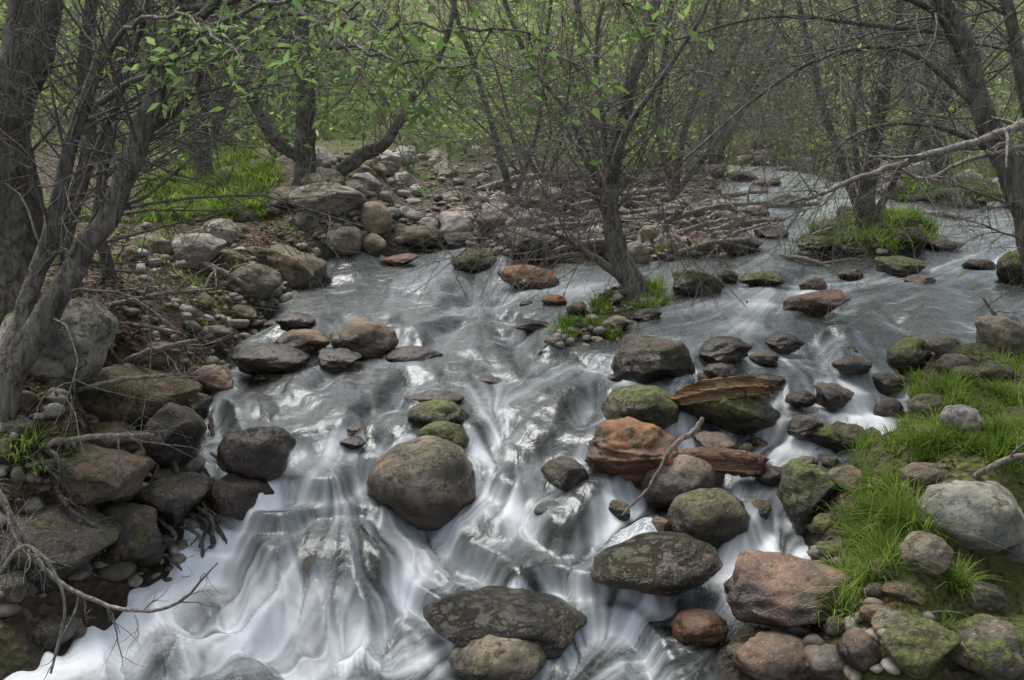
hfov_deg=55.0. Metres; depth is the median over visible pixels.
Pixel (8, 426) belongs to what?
rock
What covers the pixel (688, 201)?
rock
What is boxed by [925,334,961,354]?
rock
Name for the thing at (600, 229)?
rock
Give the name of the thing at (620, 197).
driftwood
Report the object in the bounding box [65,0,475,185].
bare tree
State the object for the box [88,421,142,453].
rock
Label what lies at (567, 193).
rock
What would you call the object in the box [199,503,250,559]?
tree root
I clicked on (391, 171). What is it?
rock
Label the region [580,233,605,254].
rock
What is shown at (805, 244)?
rock
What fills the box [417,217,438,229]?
rock
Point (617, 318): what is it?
rock
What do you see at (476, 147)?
rock
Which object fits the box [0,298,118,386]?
rock
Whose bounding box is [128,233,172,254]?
rock
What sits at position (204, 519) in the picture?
tree root
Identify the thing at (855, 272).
rock
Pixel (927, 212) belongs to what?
driftwood
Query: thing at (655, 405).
rock
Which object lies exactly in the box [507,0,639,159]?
bare tree
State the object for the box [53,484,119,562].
tree root
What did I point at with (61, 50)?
brush tree
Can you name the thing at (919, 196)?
driftwood
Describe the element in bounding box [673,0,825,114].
brush tree
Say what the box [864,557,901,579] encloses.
rock
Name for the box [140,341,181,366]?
rock
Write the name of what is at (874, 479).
rock
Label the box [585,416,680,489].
rock
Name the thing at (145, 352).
driftwood
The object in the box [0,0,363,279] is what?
bare tree
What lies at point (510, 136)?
brush tree
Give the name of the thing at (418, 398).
rock
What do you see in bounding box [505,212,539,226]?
rock
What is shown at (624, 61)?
brush tree
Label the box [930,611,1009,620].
driftwood
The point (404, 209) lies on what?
rock
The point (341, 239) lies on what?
rock
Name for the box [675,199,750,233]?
driftwood
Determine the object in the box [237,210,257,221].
rock
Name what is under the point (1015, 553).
rock
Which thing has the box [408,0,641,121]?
brush tree
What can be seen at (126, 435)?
driftwood
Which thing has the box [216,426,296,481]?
rock
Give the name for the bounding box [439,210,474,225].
rock
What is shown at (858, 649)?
rock
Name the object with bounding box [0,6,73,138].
brush tree
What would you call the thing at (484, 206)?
rock
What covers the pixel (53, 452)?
tree root
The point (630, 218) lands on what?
driftwood
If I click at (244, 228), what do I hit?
rock
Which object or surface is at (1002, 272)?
rock
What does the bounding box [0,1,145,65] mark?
brush tree
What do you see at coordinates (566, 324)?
grass
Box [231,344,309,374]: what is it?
rock
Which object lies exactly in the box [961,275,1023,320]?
dead branch
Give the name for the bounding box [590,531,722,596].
rock
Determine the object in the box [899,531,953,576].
rock
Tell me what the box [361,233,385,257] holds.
rock
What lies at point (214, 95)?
brush tree
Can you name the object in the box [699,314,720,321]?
rock
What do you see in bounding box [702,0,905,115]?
brush tree
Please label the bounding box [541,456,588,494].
rock
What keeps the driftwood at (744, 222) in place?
on the ground at (412, 634)
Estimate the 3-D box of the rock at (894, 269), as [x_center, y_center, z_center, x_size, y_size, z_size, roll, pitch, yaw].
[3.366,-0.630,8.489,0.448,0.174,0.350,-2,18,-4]
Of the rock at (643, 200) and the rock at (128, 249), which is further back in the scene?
the rock at (643, 200)
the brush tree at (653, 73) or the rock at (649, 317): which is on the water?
the rock at (649, 317)
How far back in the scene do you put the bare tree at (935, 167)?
13.06 m
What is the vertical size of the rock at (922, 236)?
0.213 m
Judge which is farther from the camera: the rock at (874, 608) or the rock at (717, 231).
the rock at (717, 231)
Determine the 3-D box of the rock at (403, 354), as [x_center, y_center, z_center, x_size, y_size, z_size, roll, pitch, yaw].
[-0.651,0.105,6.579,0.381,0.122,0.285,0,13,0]
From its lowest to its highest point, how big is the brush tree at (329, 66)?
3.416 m
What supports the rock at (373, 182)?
on the ground at (412, 634)
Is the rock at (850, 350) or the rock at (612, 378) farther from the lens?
the rock at (850, 350)
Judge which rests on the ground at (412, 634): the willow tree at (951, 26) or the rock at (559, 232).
the willow tree at (951, 26)
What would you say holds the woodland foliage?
on the ground at (412, 634)
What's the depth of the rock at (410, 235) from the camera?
9.75 m
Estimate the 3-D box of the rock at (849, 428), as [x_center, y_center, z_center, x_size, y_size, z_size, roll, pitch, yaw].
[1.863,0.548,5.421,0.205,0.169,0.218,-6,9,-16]
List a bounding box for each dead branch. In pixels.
[0,479,229,678]
[0,498,65,673]
[621,417,703,515]
[777,113,1023,233]
[854,141,1023,193]
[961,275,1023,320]
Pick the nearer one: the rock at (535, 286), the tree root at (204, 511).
the tree root at (204, 511)
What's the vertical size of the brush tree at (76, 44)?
4.818 m
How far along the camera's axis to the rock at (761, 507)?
4.86 m
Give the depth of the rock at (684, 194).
12.54 m
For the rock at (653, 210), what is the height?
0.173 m
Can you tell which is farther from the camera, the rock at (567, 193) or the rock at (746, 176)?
the rock at (746, 176)
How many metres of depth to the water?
4.60 m
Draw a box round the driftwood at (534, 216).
[476,195,552,246]
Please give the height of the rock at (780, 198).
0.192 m
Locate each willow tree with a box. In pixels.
[0,0,270,326]
[0,0,782,508]
[463,0,1023,458]
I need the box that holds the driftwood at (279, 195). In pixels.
[262,152,332,207]
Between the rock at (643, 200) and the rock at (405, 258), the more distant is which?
the rock at (643, 200)
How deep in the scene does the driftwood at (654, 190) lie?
13.13 m
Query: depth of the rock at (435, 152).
17.23 m
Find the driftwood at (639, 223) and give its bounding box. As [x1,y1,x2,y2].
[632,220,653,224]
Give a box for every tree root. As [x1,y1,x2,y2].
[2,508,96,575]
[17,436,68,496]
[35,446,82,506]
[46,446,75,511]
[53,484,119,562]
[73,408,98,441]
[77,416,84,434]
[157,517,195,560]
[163,535,189,570]
[172,462,212,508]
[176,525,204,577]
[189,513,204,523]
[192,512,242,576]
[196,506,242,571]
[196,521,215,553]
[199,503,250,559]
[200,465,211,477]
[207,413,218,437]
[208,423,219,448]
[214,519,247,597]
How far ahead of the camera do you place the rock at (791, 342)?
6.43 m
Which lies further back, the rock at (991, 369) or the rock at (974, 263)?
the rock at (974, 263)
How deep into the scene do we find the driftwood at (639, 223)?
10.62 m
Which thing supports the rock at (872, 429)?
on the ground at (412, 634)
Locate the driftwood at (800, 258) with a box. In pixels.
[777,242,869,271]
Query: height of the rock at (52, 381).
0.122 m
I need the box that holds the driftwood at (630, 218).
[555,206,652,236]
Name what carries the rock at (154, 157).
on the ground at (412, 634)
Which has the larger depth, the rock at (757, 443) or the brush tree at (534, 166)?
the brush tree at (534, 166)
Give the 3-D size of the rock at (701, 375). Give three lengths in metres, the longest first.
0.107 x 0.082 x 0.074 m
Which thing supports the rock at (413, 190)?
on the ground at (412, 634)
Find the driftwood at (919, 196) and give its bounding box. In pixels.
[910,178,996,199]
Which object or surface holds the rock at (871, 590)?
on the ground at (412, 634)
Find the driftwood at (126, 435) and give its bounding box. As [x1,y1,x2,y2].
[60,422,215,498]
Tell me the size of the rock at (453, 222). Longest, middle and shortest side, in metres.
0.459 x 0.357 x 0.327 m
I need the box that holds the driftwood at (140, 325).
[109,305,201,373]
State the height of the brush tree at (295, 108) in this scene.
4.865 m
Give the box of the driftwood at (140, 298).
[103,246,231,306]
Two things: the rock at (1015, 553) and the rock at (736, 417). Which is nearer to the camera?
the rock at (1015, 553)
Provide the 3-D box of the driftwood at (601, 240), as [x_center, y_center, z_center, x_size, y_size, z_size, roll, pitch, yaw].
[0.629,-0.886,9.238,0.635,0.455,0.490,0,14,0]
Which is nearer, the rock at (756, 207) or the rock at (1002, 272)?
the rock at (1002, 272)
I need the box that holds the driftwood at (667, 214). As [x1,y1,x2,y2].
[592,198,685,228]
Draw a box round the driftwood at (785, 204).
[736,179,825,211]
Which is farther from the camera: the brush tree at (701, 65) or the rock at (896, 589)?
the brush tree at (701, 65)
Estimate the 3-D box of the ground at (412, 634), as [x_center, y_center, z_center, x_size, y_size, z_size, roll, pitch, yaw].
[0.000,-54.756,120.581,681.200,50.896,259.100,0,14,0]
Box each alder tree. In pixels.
[308,0,902,352]
[618,0,1023,314]
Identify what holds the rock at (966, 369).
on the ground at (412, 634)
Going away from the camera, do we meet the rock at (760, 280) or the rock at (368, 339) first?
the rock at (368, 339)
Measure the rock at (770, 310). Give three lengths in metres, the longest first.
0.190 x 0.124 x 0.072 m
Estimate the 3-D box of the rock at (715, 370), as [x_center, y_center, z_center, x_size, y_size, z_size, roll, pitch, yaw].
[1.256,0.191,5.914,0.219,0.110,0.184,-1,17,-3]
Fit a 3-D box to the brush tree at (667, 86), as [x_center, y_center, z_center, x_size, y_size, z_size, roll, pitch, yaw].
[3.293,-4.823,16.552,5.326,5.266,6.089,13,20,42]
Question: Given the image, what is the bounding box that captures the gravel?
[0,148,1007,679]
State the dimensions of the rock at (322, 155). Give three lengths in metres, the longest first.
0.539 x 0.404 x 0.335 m
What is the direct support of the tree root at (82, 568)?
hanging from the ground at (412, 634)
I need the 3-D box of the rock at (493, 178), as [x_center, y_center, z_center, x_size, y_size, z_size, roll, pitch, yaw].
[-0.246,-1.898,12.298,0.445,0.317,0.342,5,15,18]
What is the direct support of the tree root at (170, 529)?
hanging from the ground at (412, 634)
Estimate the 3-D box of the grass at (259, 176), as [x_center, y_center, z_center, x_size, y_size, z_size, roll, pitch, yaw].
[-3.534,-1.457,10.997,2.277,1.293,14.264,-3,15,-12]
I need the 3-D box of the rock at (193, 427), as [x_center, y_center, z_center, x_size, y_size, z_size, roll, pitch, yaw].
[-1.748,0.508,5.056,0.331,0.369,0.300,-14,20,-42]
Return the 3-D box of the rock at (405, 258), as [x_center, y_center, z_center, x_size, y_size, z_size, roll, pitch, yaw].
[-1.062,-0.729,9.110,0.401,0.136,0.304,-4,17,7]
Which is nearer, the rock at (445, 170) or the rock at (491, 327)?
the rock at (491, 327)
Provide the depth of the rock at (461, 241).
9.86 m
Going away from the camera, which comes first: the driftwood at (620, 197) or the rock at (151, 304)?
the rock at (151, 304)
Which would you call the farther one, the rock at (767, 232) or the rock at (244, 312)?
the rock at (767, 232)
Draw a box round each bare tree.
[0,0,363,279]
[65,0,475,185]
[76,0,386,183]
[237,0,637,203]
[312,0,681,195]
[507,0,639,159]
[543,0,882,200]
[640,0,817,163]
[842,1,1009,185]
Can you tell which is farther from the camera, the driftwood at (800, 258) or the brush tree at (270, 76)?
the brush tree at (270, 76)
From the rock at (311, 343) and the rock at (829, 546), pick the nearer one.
the rock at (829, 546)
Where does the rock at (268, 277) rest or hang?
on the ground at (412, 634)
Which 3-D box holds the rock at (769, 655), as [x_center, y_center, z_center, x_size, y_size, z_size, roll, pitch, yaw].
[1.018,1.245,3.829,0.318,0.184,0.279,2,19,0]
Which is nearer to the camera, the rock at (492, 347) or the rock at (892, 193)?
the rock at (492, 347)
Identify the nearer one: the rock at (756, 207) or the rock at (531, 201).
the rock at (531, 201)
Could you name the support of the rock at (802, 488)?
on the ground at (412, 634)
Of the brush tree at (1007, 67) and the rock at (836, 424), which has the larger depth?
the brush tree at (1007, 67)
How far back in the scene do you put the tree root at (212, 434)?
5.60 m
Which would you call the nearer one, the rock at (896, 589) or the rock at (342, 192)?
the rock at (896, 589)
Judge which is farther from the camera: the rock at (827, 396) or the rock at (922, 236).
the rock at (922, 236)
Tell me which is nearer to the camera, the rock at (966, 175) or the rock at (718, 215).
the rock at (718, 215)
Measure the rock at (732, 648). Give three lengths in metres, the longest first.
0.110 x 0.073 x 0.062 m
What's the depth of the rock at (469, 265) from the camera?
8.81 m
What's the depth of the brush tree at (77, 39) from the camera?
24.60 m
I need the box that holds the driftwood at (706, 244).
[675,211,751,260]
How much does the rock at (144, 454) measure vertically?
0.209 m
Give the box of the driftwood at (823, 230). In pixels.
[793,202,856,244]
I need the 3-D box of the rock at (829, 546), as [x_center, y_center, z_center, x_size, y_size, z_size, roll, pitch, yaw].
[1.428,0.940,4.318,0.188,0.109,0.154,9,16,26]
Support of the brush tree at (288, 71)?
on the ground at (412, 634)
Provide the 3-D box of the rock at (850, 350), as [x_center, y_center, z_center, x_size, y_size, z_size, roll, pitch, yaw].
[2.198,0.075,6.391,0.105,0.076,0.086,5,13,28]
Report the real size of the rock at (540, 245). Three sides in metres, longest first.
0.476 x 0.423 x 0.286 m
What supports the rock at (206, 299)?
on the ground at (412, 634)
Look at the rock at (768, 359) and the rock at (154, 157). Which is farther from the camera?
the rock at (154, 157)
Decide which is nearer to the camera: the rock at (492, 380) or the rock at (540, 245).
the rock at (492, 380)
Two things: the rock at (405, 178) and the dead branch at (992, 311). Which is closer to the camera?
the dead branch at (992, 311)
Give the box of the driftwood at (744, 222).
[709,212,787,240]
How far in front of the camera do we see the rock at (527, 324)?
6.89 m
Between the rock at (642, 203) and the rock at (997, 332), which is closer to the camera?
the rock at (997, 332)
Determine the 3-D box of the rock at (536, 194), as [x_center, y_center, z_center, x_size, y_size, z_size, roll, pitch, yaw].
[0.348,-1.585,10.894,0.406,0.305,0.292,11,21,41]
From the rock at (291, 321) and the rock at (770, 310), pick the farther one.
the rock at (770, 310)
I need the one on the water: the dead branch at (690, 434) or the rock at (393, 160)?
the dead branch at (690, 434)
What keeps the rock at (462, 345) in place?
in the water
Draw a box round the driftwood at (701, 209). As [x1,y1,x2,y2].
[652,201,725,225]
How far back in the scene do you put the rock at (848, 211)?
9.93 m
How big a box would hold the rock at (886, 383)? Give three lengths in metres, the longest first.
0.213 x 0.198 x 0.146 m
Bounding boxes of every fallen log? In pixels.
[670,376,784,405]
[677,447,770,477]
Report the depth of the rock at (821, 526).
4.55 m
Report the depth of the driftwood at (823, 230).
9.72 m
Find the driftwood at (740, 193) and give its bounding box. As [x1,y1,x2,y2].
[699,173,767,207]
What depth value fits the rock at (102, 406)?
5.33 m
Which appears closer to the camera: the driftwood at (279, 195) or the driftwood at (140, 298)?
the driftwood at (140, 298)
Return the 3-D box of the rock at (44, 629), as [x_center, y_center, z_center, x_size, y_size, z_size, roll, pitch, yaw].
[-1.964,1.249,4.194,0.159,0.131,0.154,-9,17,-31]
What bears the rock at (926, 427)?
on the ground at (412, 634)
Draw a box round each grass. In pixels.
[0,140,292,482]
[545,273,686,339]
[655,135,1003,253]
[762,344,1023,662]
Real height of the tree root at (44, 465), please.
0.294 m
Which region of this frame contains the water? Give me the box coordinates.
[4,157,1023,679]
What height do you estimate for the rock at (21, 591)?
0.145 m
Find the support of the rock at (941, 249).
on the water
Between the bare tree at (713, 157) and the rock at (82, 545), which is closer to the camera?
the rock at (82, 545)
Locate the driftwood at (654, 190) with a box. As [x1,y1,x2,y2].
[621,183,707,195]
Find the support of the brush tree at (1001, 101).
on the ground at (412, 634)
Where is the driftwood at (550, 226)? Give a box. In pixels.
[508,197,600,255]
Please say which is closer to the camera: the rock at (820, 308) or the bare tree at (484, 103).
the rock at (820, 308)
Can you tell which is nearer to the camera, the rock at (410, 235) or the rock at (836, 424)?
the rock at (836, 424)
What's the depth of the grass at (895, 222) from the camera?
9.84 m
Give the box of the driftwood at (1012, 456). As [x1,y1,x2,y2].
[971,429,1023,478]
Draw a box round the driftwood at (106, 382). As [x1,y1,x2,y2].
[71,340,245,393]
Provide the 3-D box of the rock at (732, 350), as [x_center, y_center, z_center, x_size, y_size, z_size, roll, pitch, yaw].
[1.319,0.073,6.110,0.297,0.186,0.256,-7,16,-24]
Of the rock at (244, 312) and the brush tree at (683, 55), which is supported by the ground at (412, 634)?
the brush tree at (683, 55)
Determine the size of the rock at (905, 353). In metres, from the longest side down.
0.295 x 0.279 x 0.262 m
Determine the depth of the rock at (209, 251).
7.52 m
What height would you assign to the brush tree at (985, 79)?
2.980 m
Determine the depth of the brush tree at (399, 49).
28.57 m
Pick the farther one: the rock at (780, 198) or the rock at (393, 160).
the rock at (393, 160)
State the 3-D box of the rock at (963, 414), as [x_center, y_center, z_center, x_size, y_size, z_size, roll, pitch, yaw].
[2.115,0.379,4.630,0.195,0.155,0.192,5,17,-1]
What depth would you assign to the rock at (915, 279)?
8.08 m
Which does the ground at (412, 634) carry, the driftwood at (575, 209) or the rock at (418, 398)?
the driftwood at (575, 209)
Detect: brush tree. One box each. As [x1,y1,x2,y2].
[0,0,107,133]
[0,0,164,112]
[0,0,290,172]
[0,0,338,159]
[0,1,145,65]
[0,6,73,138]
[2,0,154,117]
[2,2,217,108]
[33,0,183,149]
[46,1,144,107]
[63,0,343,154]
[140,3,329,89]
[165,0,442,152]
[214,2,391,119]
[231,21,326,113]
[244,1,384,113]
[286,36,372,102]
[311,0,502,134]
[334,0,676,193]
[349,0,457,107]
[359,8,505,112]
[393,0,656,188]
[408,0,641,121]
[430,0,657,176]
[447,0,837,201]
[449,1,742,127]
[493,3,599,124]
[519,0,714,128]
[535,0,763,124]
[560,0,693,129]
[565,0,887,170]
[569,0,822,147]
[593,0,781,129]
[600,5,818,174]
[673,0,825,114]
[681,3,851,119]
[686,40,805,148]
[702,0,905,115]
[719,0,1023,199]
[777,0,1023,167]
[797,29,878,122]
[893,16,1023,153]
[907,2,1023,141]
[951,3,1022,142]
[970,4,1023,112]
[978,7,1023,118]
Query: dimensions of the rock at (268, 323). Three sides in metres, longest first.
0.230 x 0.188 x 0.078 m
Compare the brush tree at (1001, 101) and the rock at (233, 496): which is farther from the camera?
the brush tree at (1001, 101)
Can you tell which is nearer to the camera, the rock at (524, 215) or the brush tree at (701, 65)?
the rock at (524, 215)
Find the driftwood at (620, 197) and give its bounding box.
[565,184,652,215]
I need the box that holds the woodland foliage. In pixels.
[0,0,1023,177]
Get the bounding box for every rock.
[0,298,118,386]
[0,438,19,462]
[0,501,122,594]
[0,571,37,603]
[1,417,36,435]
[19,391,40,411]
[31,614,70,650]
[44,377,73,391]
[46,444,154,506]
[77,364,201,429]
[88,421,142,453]
[91,501,166,568]
[117,245,145,261]
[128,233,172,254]
[132,447,157,473]
[134,472,213,533]
[136,300,160,316]
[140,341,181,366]
[142,402,206,467]
[143,472,151,480]
[147,154,172,165]
[172,233,226,266]
[186,393,213,415]
[191,364,233,395]
[193,293,213,309]
[200,218,243,243]
[202,325,233,351]
[207,473,273,522]
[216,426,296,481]
[217,249,243,262]
[227,263,281,298]
[231,304,256,321]
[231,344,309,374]
[235,223,250,232]
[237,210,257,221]
[246,246,268,261]
[260,206,281,216]
[261,521,402,608]
[263,318,279,327]
[266,186,301,207]
[267,144,290,157]
[267,243,326,290]
[273,329,329,358]
[275,312,315,330]
[288,181,366,215]
[294,210,319,229]
[301,168,345,185]
[315,146,337,166]
[318,348,361,373]
[326,226,364,255]
[329,317,398,362]
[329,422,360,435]
[339,436,365,449]
[345,179,368,190]
[346,183,367,196]
[347,164,376,176]
[351,172,380,190]
[357,201,391,234]
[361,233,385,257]
[366,160,379,173]
[366,435,484,530]
[370,155,381,161]
[377,201,388,206]
[377,253,418,268]
[378,161,398,176]
[378,163,386,176]
[380,150,401,170]
[385,346,442,365]
[393,151,415,165]
[395,172,412,186]
[395,226,441,249]
[396,146,417,161]
[399,206,413,216]
[404,390,463,405]
[406,198,423,205]
[407,399,468,425]
[409,184,421,196]
[416,420,468,448]
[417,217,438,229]
[423,585,587,659]
[426,149,448,158]
[428,155,448,168]
[434,162,447,170]
[437,167,458,176]
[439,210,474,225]
[439,215,472,239]
[442,190,460,200]
[442,231,473,251]
[445,205,473,211]
[446,202,462,209]
[449,635,546,679]
[450,248,496,273]
[451,339,472,350]
[467,145,481,153]
[475,376,504,384]
[476,211,510,231]
[477,175,502,190]
[479,343,506,350]
[482,203,509,213]
[485,323,507,333]
[488,195,521,208]
[490,191,504,196]
[499,265,559,292]
[504,229,553,259]
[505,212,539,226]
[515,318,547,330]
[519,301,534,310]
[520,196,548,210]
[527,183,558,203]
[534,500,570,520]
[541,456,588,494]
[542,294,566,306]
[551,230,579,249]
[557,188,578,202]
[566,301,586,317]
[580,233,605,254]
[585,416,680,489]
[586,226,602,233]
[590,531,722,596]
[601,384,679,429]
[607,315,630,329]
[608,374,621,382]
[608,499,629,520]
[611,334,695,387]
[620,174,633,187]
[622,200,632,207]
[627,242,649,267]
[632,201,651,208]
[634,308,661,323]
[636,195,649,201]
[637,224,674,242]
[640,454,724,510]
[646,516,671,531]
[647,176,665,185]
[648,209,669,220]
[654,232,684,249]
[665,488,749,548]
[670,608,728,648]
[672,269,724,299]
[673,392,780,435]
[674,197,694,207]
[676,193,689,199]
[686,231,710,250]
[693,372,708,381]
[694,344,701,351]
[694,430,735,448]
[698,336,752,364]
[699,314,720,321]
[703,362,738,378]
[704,163,727,178]
[708,198,737,213]
[710,210,735,220]
[712,230,733,237]
[712,268,737,284]
[717,235,763,256]
[723,574,733,593]
[726,170,758,181]
[726,549,853,626]
[727,642,743,657]
[731,630,808,679]
[736,155,751,162]
[737,442,754,452]
[738,271,786,286]
[738,289,759,298]
[739,205,769,218]
[748,350,778,368]
[748,498,771,519]
[749,373,785,389]
[749,437,767,449]
[752,149,774,169]
[754,177,780,187]
[754,225,788,241]
[754,306,777,313]
[754,466,782,485]
[764,332,804,354]
[773,195,800,208]
[776,458,838,535]
[782,289,850,317]
[785,390,816,407]
[787,415,822,440]
[797,234,833,251]
[798,456,817,464]
[799,277,826,289]
[803,644,847,679]
[809,423,854,451]
[811,513,830,531]
[814,219,840,234]
[814,382,853,410]
[816,454,840,469]
[816,540,854,564]
[822,616,844,633]
[828,465,864,490]
[831,421,845,427]
[832,355,871,375]
[836,206,854,218]
[836,626,880,672]
[837,268,863,280]
[838,424,867,454]
[842,219,855,230]
[842,345,857,354]
[847,241,871,253]
[858,604,885,625]
[863,476,887,493]
[863,582,883,597]
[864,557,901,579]
[866,427,880,437]
[869,372,906,395]
[871,607,900,631]
[873,256,927,277]
[873,398,904,423]
[877,396,898,402]
[879,610,960,678]
[881,180,908,199]
[882,580,924,604]
[884,228,909,246]
[886,336,931,377]
[899,226,927,247]
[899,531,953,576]
[900,462,944,486]
[903,274,935,285]
[906,219,918,226]
[907,393,944,420]
[907,423,932,439]
[908,161,933,175]
[912,480,1023,553]
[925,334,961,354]
[926,239,964,252]
[935,353,970,372]
[940,404,982,432]
[946,613,1023,679]
[949,366,979,382]
[956,169,982,183]
[962,259,995,271]
[967,579,1010,611]
[975,315,1023,356]
[976,360,1014,381]
[988,178,999,188]
[996,249,1023,291]
[1003,540,1023,563]
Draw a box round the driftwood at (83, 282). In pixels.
[48,275,177,297]
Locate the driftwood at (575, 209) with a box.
[564,200,589,216]
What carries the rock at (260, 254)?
on the ground at (412, 634)
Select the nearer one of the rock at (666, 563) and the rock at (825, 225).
the rock at (666, 563)
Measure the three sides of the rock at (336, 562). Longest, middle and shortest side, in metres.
0.720 x 0.706 x 0.370 m
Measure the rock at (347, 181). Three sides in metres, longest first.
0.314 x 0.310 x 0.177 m
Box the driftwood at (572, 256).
[544,252,581,258]
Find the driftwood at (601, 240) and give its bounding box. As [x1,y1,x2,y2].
[546,225,605,255]
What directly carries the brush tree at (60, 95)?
on the ground at (412, 634)
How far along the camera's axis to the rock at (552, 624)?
4.09 m
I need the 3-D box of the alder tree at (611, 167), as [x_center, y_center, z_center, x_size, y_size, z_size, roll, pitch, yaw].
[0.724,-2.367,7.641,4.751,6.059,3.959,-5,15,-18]
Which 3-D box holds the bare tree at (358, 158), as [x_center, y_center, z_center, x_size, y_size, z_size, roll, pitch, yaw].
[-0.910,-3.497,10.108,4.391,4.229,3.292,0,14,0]
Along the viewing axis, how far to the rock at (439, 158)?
15.33 m
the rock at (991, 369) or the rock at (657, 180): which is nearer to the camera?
the rock at (991, 369)
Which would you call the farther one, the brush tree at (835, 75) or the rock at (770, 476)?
the brush tree at (835, 75)
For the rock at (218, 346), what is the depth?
6.62 m
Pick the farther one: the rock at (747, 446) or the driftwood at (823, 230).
the driftwood at (823, 230)
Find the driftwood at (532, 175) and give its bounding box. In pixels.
[476,170,546,191]
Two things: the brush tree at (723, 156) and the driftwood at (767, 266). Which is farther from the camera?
the brush tree at (723, 156)
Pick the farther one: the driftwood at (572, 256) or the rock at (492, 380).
the driftwood at (572, 256)
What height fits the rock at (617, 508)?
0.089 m
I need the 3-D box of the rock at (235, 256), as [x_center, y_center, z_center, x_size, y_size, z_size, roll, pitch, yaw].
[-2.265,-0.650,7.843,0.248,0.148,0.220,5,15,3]
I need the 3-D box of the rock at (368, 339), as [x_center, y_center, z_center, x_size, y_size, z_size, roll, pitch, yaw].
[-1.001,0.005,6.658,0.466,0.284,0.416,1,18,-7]
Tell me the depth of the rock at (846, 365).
5.97 m
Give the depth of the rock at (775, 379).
5.87 m
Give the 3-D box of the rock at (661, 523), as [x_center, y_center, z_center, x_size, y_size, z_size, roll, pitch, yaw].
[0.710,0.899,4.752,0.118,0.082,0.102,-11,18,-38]
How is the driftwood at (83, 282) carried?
on the ground at (412, 634)
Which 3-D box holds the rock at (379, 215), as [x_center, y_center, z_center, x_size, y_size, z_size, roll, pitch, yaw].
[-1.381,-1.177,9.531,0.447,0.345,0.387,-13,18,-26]
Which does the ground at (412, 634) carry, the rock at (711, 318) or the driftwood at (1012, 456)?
the driftwood at (1012, 456)
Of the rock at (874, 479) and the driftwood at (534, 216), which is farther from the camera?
the driftwood at (534, 216)
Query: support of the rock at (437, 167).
on the ground at (412, 634)
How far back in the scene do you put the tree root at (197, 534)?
4.77 m
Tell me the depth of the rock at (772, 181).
14.62 m
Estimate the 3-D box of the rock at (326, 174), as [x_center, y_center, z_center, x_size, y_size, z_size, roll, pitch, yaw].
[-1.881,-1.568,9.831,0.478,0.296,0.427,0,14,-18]
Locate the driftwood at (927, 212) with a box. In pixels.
[922,209,1007,240]
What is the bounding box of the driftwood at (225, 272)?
[197,254,255,290]
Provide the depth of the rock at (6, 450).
4.41 m
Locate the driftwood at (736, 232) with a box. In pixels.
[710,222,767,268]
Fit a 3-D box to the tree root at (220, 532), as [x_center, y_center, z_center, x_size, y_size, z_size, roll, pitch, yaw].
[-1.351,1.077,4.834,0.302,0.346,0.279,0,14,0]
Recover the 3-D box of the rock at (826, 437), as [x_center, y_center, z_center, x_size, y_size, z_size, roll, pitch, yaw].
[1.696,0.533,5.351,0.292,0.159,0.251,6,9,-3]
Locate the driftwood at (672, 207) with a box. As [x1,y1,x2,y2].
[598,190,774,216]
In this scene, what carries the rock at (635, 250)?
on the ground at (412, 634)
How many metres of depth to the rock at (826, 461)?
5.16 m
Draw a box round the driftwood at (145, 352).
[96,293,240,382]
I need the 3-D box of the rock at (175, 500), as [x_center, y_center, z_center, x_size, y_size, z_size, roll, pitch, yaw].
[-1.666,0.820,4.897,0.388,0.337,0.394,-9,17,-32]
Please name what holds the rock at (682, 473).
in the water
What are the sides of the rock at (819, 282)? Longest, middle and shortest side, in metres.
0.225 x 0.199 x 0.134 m
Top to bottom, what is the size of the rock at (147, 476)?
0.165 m
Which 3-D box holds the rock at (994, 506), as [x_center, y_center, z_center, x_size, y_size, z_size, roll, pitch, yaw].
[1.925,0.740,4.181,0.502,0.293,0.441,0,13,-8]
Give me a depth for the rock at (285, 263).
8.30 m
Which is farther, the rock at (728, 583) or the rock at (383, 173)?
the rock at (383, 173)
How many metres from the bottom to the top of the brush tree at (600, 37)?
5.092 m
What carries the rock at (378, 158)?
on the ground at (412, 634)
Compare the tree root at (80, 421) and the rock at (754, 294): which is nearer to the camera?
the tree root at (80, 421)
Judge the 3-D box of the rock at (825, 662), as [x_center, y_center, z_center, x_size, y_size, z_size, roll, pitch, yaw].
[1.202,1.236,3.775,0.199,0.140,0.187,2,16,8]
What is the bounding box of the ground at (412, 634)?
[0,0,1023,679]
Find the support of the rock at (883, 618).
on the ground at (412, 634)
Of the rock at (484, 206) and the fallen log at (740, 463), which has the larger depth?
the rock at (484, 206)
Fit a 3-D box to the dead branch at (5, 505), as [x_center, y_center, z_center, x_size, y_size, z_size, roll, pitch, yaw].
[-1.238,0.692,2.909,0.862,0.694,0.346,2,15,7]
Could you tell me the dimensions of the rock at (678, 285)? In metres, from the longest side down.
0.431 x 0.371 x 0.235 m
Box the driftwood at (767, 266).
[728,216,798,270]
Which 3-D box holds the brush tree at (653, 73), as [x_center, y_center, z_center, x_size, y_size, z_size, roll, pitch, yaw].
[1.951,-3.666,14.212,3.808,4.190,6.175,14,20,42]
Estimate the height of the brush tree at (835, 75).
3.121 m

